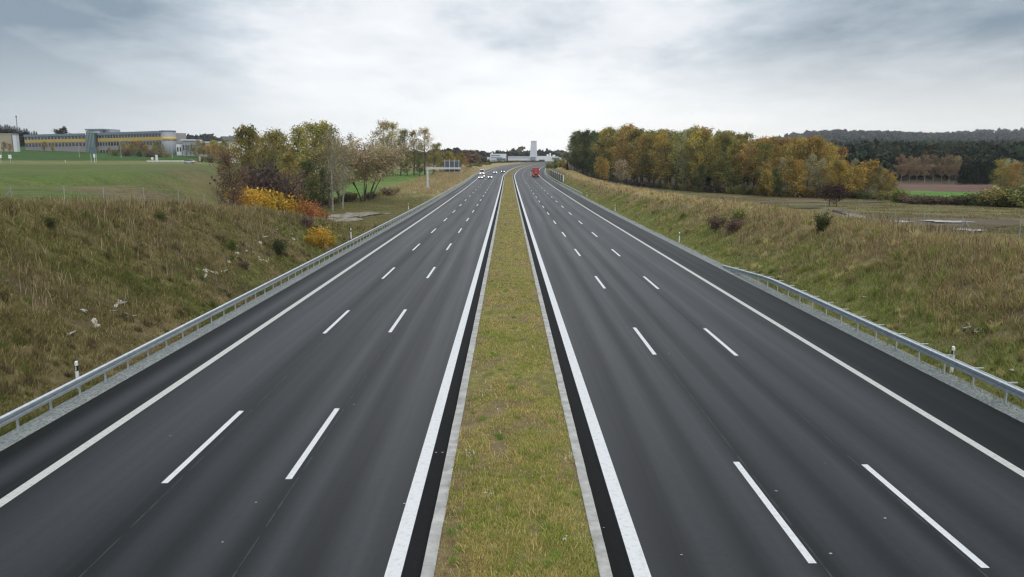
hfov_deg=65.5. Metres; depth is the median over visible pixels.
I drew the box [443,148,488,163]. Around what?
wood
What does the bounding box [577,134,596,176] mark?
woodland tree
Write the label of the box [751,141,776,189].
woodland tree
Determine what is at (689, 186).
bush
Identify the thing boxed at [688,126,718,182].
woodland tree
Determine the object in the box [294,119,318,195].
tree
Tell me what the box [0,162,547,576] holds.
carriageway
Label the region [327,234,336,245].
bush
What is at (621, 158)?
woodland tree
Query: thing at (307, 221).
bush
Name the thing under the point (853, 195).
bush
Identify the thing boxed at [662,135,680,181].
woodland tree
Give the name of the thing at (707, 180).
conifer
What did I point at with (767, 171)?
tree
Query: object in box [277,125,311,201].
tree
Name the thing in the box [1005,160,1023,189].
tree
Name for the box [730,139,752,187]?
woodland tree
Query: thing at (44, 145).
tree
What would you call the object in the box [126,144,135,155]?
tree
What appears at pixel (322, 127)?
tree
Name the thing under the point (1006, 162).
tree
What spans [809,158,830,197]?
tree
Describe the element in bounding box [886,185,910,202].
bush
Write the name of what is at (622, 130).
woodland tree
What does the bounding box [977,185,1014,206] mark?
bush
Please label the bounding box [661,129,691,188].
woodland tree
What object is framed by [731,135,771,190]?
woodland tree
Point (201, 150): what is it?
tree
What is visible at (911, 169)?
birch
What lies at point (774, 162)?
tree
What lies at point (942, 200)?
bush
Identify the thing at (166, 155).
bush
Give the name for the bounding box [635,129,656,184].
woodland tree
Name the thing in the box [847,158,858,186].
tree
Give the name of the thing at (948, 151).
mixed wood
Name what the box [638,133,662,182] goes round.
woodland tree
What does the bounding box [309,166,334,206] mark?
tree
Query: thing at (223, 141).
tree
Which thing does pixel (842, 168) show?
tree
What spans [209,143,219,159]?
tree
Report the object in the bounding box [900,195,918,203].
bush
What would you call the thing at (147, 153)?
bush
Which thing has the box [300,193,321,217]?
bush
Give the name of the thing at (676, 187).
bush
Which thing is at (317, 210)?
bush
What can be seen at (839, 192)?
tree
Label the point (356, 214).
gravel track
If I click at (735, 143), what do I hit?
woodland tree
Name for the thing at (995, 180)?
spruce
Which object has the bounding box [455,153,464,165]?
tree
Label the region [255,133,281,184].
tree
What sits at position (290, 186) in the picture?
bush
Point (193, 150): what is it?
tree
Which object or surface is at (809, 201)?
muddy track
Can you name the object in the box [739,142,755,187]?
woodland tree
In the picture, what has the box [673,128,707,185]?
woodland tree
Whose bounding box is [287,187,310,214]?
bush
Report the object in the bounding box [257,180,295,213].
bush
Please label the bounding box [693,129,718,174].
woodland tree
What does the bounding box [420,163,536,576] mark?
kerb
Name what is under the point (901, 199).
bush
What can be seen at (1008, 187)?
bush
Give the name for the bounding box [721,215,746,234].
bush
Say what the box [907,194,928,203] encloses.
bush
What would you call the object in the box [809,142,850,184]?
woodland tree
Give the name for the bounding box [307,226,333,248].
bush
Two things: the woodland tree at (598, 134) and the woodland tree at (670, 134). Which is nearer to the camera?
the woodland tree at (670, 134)
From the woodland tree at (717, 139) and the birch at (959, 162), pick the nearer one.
the woodland tree at (717, 139)
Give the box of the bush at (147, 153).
[141,149,155,156]
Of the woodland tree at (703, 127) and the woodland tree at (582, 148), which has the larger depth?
the woodland tree at (582, 148)
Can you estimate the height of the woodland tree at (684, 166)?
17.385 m
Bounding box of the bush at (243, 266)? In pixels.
[235,259,249,268]
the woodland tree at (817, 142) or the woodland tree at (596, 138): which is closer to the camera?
the woodland tree at (817, 142)
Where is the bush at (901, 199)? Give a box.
[897,193,911,202]
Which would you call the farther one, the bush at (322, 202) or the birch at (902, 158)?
the birch at (902, 158)
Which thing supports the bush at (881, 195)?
on the ground at (28, 174)
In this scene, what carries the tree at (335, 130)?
on the ground at (28, 174)
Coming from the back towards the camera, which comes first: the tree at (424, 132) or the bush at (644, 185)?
the tree at (424, 132)
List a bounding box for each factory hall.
[508,156,529,160]
[537,153,560,160]
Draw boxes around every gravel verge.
[0,164,510,450]
[544,169,1023,422]
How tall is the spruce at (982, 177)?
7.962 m
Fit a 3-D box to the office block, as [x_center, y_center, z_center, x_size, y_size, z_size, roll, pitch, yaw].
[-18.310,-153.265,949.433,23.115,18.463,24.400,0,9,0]
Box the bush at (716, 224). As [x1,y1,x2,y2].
[704,213,730,229]
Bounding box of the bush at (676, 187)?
[672,183,681,189]
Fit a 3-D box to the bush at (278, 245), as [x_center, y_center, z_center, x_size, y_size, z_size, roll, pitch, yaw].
[-17.889,-3.200,61.218,1.568,1.871,1.925,-2,9,-10]
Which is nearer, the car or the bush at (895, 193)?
the bush at (895, 193)
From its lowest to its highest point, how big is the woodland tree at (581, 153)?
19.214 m
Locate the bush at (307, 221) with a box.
[299,213,316,228]
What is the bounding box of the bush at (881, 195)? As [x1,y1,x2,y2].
[871,190,886,200]
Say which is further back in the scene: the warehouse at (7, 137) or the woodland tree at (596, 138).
the warehouse at (7, 137)
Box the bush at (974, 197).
[963,190,990,205]
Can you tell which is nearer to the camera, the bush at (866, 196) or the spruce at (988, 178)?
the bush at (866, 196)
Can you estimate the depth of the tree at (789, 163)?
159.07 m
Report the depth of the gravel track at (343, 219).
109.20 m
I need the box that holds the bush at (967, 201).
[952,191,976,205]
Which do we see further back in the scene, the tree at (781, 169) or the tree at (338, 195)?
the tree at (781, 169)
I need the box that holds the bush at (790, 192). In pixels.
[786,189,792,195]
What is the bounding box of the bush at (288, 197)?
[279,184,301,212]
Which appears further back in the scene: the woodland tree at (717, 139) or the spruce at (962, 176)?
the spruce at (962, 176)
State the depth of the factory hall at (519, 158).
937.64 m
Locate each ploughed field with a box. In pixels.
[394,164,463,173]
[895,182,1000,192]
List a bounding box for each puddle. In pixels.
[841,211,863,217]
[929,220,969,221]
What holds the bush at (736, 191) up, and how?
on the ground at (28, 174)
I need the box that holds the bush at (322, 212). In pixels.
[313,203,326,217]
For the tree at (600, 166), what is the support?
on the ground at (28, 174)
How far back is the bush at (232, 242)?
55.94 m
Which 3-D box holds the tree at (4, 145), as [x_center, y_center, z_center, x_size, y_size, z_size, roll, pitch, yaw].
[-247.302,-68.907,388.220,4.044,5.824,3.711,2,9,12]
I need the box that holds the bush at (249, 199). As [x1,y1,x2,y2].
[223,185,268,207]
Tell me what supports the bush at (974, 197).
on the ground at (28, 174)
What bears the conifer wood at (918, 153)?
on the ground at (28, 174)
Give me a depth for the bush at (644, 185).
242.36 m
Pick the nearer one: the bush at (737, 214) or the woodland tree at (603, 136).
the bush at (737, 214)
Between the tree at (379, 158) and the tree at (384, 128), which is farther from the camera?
the tree at (384, 128)
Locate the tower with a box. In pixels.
[529,141,536,160]
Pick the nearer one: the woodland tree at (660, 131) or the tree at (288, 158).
the tree at (288, 158)
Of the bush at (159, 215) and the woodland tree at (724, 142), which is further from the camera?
the woodland tree at (724, 142)
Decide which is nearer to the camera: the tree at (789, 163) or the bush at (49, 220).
the bush at (49, 220)
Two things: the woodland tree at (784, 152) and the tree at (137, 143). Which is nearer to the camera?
the woodland tree at (784, 152)
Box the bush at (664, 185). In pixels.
[660,182,670,188]
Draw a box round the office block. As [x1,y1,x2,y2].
[487,152,505,160]
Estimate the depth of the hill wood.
1757.43 m
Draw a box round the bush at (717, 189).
[711,185,722,192]
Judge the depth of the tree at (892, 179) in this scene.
154.84 m
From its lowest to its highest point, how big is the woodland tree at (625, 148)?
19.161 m
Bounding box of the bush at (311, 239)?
[303,233,318,245]
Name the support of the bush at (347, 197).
on the ground at (28, 174)
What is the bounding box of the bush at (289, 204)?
[276,193,300,211]
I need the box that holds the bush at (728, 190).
[725,186,733,193]
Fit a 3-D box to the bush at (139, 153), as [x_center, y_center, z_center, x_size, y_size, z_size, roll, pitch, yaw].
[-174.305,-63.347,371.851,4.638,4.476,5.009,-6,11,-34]
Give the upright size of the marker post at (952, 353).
1.280 m
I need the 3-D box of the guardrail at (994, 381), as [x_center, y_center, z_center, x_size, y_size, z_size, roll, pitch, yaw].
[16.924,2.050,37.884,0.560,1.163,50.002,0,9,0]
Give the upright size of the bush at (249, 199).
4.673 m
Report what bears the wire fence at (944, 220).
on the ground at (28, 174)
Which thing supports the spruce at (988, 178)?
on the ground at (28, 174)
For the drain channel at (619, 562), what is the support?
on the carriageway at (719, 406)
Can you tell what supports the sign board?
on the ground at (28, 174)
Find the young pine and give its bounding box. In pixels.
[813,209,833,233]
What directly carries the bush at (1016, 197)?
on the ground at (28, 174)
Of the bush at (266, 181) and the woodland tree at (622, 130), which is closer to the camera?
the bush at (266, 181)
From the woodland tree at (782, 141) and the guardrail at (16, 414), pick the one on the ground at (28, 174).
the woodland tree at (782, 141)
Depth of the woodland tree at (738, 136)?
209.72 m
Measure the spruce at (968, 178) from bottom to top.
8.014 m
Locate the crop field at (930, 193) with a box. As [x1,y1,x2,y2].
[903,190,981,198]
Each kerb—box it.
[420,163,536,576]
[512,164,612,576]
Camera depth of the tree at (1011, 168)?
147.86 m
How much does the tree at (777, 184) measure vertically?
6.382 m
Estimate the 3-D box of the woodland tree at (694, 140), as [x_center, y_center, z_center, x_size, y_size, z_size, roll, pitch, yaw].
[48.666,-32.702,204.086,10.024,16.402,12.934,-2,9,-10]
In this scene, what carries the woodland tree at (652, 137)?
on the ground at (28, 174)
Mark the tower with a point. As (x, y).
(533, 152)
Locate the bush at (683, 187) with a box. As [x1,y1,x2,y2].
[678,183,686,190]
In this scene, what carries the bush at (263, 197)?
on the ground at (28, 174)
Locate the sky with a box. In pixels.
[0,0,1023,152]
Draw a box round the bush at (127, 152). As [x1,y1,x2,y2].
[121,148,133,155]
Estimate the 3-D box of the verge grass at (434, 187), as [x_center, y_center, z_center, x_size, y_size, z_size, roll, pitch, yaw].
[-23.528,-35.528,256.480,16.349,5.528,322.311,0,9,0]
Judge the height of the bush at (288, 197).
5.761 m
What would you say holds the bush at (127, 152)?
on the ground at (28, 174)
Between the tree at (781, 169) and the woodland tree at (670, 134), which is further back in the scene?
the woodland tree at (670, 134)
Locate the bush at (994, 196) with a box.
[978,184,1023,206]
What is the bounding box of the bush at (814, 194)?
[809,187,821,197]
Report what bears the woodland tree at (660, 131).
on the ground at (28, 174)
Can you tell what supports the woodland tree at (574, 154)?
on the ground at (28, 174)
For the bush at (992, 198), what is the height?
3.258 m
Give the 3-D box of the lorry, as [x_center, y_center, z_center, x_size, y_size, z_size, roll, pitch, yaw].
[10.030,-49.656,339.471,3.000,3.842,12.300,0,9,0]
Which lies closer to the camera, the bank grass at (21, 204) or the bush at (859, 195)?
the bank grass at (21, 204)
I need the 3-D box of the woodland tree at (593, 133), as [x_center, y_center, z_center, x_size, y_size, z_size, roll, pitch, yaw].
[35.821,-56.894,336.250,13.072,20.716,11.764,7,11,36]
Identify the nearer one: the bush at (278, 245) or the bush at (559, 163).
the bush at (278, 245)
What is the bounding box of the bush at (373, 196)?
[361,191,376,198]
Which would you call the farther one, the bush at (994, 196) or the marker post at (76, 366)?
the bush at (994, 196)
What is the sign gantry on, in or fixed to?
on the ground at (28, 174)
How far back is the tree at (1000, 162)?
148.67 m
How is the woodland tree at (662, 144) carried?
on the ground at (28, 174)
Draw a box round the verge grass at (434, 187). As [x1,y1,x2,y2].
[321,167,479,226]
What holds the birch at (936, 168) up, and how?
on the ground at (28, 174)
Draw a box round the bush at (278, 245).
[269,237,289,256]
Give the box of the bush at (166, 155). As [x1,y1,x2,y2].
[162,151,168,157]
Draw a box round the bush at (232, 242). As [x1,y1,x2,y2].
[224,237,239,250]
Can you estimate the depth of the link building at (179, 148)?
389.31 m
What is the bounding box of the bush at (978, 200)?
[971,190,985,205]
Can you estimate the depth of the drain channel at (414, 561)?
22.42 m
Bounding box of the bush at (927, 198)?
[920,195,944,204]
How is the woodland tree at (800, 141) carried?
on the ground at (28, 174)
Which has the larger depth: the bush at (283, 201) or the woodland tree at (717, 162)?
the woodland tree at (717, 162)
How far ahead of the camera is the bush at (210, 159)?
324.62 m
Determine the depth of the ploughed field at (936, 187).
232.46 m
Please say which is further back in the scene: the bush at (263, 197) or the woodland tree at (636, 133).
the woodland tree at (636, 133)
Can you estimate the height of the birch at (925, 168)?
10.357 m
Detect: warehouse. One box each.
[0,133,13,151]
[12,134,19,151]
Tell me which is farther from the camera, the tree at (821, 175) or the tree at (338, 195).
the tree at (821, 175)
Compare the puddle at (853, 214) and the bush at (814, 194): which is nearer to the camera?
the puddle at (853, 214)
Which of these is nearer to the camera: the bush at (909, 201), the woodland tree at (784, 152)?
the bush at (909, 201)
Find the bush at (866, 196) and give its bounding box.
[862,191,872,199]
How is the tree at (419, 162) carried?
on the ground at (28, 174)
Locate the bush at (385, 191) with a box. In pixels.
[377,185,398,196]
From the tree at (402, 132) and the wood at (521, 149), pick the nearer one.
the tree at (402, 132)
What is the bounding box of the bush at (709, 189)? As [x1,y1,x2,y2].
[704,183,716,192]
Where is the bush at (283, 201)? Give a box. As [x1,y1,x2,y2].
[250,189,293,211]
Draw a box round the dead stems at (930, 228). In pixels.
[581,178,1023,346]
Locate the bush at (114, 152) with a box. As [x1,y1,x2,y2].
[112,149,118,155]
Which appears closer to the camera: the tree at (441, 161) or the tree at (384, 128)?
the tree at (384, 128)
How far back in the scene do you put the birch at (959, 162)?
269.00 m
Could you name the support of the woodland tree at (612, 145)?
on the ground at (28, 174)
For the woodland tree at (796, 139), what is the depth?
189.56 m
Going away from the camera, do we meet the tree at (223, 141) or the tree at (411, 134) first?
the tree at (411, 134)
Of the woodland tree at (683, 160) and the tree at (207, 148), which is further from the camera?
the tree at (207, 148)
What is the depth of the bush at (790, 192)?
169.15 m
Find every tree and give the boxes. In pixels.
[0,141,8,150]
[41,142,47,149]
[53,126,70,133]
[121,142,128,150]
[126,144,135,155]
[135,140,140,151]
[138,142,145,151]
[155,141,162,153]
[192,147,197,155]
[193,140,202,154]
[198,141,206,156]
[203,145,211,155]
[207,146,254,205]
[208,140,219,157]
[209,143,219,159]
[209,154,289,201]
[212,134,263,178]
[219,139,233,155]
[228,123,284,188]
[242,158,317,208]
[250,134,276,178]
[253,127,291,183]
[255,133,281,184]
[256,131,293,180]
[268,128,295,165]
[274,150,307,201]
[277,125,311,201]
[286,120,342,203]
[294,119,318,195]
[294,157,321,206]
[305,127,352,208]
[307,125,348,193]
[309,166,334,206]
[311,123,420,201]
[311,133,346,211]
[314,137,353,203]
[329,145,354,208]
[343,132,355,182]
[364,118,400,174]
[377,122,400,174]
[389,128,410,174]
[397,146,414,175]
[404,130,425,174]
[410,127,435,174]
[414,152,425,176]
[425,142,443,173]
[436,156,444,171]
[442,150,456,160]
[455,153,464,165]
[561,133,581,170]
[565,137,581,171]
[567,128,595,174]
[572,132,590,173]
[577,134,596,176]
[579,130,600,177]
[585,137,608,178]
[588,127,617,180]
[590,130,607,177]
[590,135,610,173]
[593,156,609,180]
[602,127,625,179]
[603,127,618,181]
[607,123,644,183]
[613,128,645,182]
[613,129,627,182]
[613,158,631,183]
[623,127,646,184]
[627,133,654,185]
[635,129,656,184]
[637,128,664,183]
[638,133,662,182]
[641,132,664,182]
[646,131,680,188]
[653,130,676,186]
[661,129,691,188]
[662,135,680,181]
[670,127,693,183]
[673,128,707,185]
[679,128,697,186]
[680,128,718,190]
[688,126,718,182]
[689,164,709,192]
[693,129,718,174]
[693,130,731,185]
[706,130,734,184]
[710,144,736,188]
[714,131,741,188]
[715,137,747,188]
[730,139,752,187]
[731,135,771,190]
[735,132,750,184]
[736,131,755,188]
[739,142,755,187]
[746,140,778,189]
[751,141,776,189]
[757,167,777,196]
[758,135,788,165]
[758,157,784,195]
[767,168,787,196]
[769,142,807,194]
[770,137,799,184]
[771,156,792,196]
[777,155,809,197]
[785,136,813,185]
[789,135,803,145]
[792,135,834,196]
[795,153,819,197]
[797,136,835,185]
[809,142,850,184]
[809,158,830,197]
[811,180,850,205]
[812,164,835,197]
[818,180,851,206]
[823,158,858,196]
[828,147,854,191]
[843,164,867,194]
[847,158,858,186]
[856,159,879,192]
[869,165,894,193]
[869,172,885,191]
[880,169,898,190]
[882,176,898,193]
[990,158,1013,189]
[994,158,1020,188]
[995,161,1023,189]
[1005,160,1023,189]
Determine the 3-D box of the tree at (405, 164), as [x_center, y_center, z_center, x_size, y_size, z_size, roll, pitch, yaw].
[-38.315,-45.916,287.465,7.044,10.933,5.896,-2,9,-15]
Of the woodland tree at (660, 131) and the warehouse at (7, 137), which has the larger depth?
the warehouse at (7, 137)
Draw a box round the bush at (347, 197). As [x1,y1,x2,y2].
[335,191,357,201]
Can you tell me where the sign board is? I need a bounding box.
[90,147,96,162]
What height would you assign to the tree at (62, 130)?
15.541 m
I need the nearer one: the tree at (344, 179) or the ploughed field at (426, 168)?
the tree at (344, 179)
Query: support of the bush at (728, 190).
on the ground at (28, 174)
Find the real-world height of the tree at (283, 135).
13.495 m
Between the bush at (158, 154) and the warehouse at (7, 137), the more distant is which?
the warehouse at (7, 137)
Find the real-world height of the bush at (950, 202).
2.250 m
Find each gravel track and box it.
[328,214,362,221]
[341,211,389,217]
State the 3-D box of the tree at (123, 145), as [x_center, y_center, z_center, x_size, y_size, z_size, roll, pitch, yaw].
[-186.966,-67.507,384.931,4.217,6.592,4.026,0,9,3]
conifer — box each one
[12,126,21,143]
[20,129,27,145]
[703,164,710,191]
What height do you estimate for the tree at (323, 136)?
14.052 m
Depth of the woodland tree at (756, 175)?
182.80 m
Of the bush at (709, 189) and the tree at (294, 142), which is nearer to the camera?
the tree at (294, 142)
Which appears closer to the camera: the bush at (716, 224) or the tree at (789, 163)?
the bush at (716, 224)
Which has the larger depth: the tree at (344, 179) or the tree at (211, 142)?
the tree at (211, 142)
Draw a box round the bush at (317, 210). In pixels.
[302,203,324,217]
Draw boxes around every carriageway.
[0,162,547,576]
[514,163,1023,576]
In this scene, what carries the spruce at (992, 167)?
on the ground at (28, 174)
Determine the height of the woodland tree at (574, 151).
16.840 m
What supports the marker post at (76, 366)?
on the ground at (28, 174)
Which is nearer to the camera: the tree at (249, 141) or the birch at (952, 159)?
the tree at (249, 141)
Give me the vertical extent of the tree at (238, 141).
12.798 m
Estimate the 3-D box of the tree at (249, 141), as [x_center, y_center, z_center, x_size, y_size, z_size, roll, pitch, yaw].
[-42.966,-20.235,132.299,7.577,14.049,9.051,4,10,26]
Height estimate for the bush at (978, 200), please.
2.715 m
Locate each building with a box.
[23,129,185,154]
[176,143,182,154]
[180,139,201,155]
[197,142,228,158]
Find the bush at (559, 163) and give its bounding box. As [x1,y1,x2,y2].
[557,160,562,167]
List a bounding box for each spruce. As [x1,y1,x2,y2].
[956,159,966,184]
[965,161,971,183]
[971,161,979,183]
[977,162,985,184]
[985,156,991,184]
[990,157,994,183]
[992,161,998,183]
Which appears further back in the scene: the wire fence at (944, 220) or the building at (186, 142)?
the building at (186, 142)
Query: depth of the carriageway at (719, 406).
24.50 m
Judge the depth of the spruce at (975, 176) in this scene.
259.79 m
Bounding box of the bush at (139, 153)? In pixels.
[134,150,142,156]
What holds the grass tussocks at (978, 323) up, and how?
on the ground at (28, 174)
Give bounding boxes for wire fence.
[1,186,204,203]
[825,202,1023,236]
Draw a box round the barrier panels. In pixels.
[549,169,563,181]
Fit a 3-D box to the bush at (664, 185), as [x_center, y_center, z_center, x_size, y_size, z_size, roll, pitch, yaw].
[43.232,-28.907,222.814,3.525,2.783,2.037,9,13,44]
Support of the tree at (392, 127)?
on the ground at (28, 174)
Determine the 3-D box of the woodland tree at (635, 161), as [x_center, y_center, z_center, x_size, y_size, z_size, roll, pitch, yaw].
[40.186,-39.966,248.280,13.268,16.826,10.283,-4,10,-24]
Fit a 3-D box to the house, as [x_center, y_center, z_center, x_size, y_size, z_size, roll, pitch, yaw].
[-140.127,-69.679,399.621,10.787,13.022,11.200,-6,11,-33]
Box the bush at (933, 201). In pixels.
[924,194,945,204]
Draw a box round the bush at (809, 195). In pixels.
[802,186,815,197]
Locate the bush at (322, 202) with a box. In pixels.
[311,198,327,205]
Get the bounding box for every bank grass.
[0,195,389,436]
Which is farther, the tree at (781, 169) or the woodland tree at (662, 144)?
the woodland tree at (662, 144)
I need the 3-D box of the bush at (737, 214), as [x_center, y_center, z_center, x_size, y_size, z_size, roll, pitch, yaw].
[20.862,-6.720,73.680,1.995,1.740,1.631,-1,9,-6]
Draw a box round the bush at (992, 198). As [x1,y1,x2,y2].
[983,187,1002,206]
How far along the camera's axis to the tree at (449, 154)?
334.57 m
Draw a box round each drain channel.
[401,170,509,576]
[513,163,633,576]
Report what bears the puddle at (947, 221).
on the muddy track at (988, 222)
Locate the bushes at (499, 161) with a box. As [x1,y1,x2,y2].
[489,160,539,162]
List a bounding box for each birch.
[893,154,912,183]
[903,156,920,182]
[913,157,923,182]
[916,154,935,183]
[927,156,941,182]
[937,157,948,182]
[939,154,958,183]
[948,156,966,182]
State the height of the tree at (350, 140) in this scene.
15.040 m
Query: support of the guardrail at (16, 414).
on the gravel verge at (35, 424)
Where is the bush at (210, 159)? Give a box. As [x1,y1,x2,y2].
[203,155,214,162]
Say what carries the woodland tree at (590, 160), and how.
on the ground at (28, 174)
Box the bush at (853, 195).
[847,188,859,198]
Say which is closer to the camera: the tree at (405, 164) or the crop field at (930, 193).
the crop field at (930, 193)
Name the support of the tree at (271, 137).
on the ground at (28, 174)
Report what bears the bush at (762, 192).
on the ground at (28, 174)
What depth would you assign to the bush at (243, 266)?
53.44 m
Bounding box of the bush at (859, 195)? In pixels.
[855,188,870,198]
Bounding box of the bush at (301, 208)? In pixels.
[296,195,310,215]
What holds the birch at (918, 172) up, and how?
on the ground at (28, 174)
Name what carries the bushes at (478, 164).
on the ground at (28, 174)
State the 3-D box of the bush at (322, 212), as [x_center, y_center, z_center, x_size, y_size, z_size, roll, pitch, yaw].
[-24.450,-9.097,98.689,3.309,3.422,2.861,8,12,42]
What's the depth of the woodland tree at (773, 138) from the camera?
188.40 m
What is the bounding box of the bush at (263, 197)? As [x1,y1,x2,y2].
[222,188,275,209]
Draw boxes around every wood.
[25,127,1023,160]
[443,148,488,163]
[510,146,566,160]
[825,138,1023,179]
[834,139,1023,179]
[843,144,1010,157]
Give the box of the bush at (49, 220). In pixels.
[43,216,57,229]
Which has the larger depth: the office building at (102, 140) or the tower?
the tower
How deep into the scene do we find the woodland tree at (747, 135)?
220.36 m
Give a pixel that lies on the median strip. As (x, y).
(468, 423)
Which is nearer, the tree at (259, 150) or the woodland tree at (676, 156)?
the tree at (259, 150)
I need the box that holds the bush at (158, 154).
[150,151,164,157]
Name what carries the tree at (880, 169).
on the ground at (28, 174)
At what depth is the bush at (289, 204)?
86.84 m
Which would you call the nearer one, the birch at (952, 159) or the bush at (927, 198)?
the bush at (927, 198)
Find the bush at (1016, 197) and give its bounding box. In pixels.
[986,184,1023,207]
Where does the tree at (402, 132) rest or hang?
on the ground at (28, 174)
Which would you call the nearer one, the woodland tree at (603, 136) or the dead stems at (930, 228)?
the dead stems at (930, 228)
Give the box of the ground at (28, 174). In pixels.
[0,134,1023,435]
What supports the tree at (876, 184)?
on the ground at (28, 174)
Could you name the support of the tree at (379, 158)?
on the ground at (28, 174)
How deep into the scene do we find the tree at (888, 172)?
164.93 m
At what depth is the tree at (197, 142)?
373.25 m
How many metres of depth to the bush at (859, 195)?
155.61 m
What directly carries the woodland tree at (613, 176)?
on the ground at (28, 174)
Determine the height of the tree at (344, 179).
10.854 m
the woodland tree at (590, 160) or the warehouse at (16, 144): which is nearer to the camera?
the woodland tree at (590, 160)
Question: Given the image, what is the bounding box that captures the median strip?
[434,163,599,576]
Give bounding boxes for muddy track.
[738,201,883,202]
[819,208,874,218]
[876,218,1021,231]
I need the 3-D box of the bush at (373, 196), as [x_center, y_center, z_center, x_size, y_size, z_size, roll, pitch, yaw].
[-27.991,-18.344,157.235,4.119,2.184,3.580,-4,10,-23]
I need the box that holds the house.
[219,136,244,162]
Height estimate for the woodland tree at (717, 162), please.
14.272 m
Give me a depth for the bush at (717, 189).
195.48 m
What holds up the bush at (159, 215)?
on the ground at (28, 174)
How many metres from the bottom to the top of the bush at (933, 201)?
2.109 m
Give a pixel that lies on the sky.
(481, 75)
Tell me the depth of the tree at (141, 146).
380.10 m
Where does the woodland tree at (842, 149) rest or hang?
on the ground at (28, 174)
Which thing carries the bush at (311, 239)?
on the ground at (28, 174)
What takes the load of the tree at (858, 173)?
on the ground at (28, 174)
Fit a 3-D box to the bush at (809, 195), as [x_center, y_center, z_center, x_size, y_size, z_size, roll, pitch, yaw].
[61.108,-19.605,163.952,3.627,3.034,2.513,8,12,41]
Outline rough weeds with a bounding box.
[700,196,1023,239]
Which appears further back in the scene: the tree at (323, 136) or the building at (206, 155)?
the building at (206, 155)
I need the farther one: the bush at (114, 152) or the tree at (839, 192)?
the bush at (114, 152)
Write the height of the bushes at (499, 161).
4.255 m
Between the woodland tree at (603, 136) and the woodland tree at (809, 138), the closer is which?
the woodland tree at (809, 138)
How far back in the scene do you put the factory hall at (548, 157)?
937.76 m
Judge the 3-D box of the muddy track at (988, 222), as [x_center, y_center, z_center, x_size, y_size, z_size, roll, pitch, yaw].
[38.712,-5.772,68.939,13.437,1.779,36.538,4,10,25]
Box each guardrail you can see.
[0,171,479,430]
[545,168,581,193]
[722,265,1023,403]
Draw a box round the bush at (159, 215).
[151,208,168,220]
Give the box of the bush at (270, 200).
[256,187,281,209]
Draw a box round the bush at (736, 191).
[732,186,740,193]
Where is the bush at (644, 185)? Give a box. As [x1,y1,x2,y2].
[640,180,648,186]
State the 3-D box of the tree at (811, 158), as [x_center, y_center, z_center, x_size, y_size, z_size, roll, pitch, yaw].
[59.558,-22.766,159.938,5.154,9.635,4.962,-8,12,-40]
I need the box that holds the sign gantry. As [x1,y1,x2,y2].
[425,160,460,188]
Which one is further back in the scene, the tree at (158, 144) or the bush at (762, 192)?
the tree at (158, 144)
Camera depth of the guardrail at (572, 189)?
251.61 m
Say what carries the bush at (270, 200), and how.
on the ground at (28, 174)
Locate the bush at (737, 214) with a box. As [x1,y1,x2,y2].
[727,208,748,220]
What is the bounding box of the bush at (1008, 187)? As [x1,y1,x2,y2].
[993,181,1023,207]
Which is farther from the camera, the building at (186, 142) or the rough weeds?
the building at (186, 142)
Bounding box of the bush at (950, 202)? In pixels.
[943,194,967,204]
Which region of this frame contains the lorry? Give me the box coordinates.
[532,167,538,176]
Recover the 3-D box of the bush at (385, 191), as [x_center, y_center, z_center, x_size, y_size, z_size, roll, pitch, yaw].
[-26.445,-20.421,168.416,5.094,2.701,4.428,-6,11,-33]
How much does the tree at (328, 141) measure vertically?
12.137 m
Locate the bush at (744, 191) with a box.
[737,183,751,194]
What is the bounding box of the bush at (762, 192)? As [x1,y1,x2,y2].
[755,184,767,195]
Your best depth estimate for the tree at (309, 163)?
120.24 m
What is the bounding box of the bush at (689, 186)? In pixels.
[684,183,694,190]
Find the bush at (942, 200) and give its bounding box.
[934,196,955,204]
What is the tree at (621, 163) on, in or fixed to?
on the ground at (28, 174)
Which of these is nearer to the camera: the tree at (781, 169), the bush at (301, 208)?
the bush at (301, 208)
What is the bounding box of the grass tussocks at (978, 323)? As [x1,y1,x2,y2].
[579,180,1023,387]
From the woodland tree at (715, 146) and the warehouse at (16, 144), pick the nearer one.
the woodland tree at (715, 146)
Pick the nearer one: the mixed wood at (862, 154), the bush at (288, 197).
the bush at (288, 197)
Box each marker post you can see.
[74,361,78,388]
[950,346,954,371]
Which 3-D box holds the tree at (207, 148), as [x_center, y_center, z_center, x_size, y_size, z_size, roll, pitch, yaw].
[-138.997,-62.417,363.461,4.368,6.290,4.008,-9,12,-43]
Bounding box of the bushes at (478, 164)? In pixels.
[467,162,490,167]

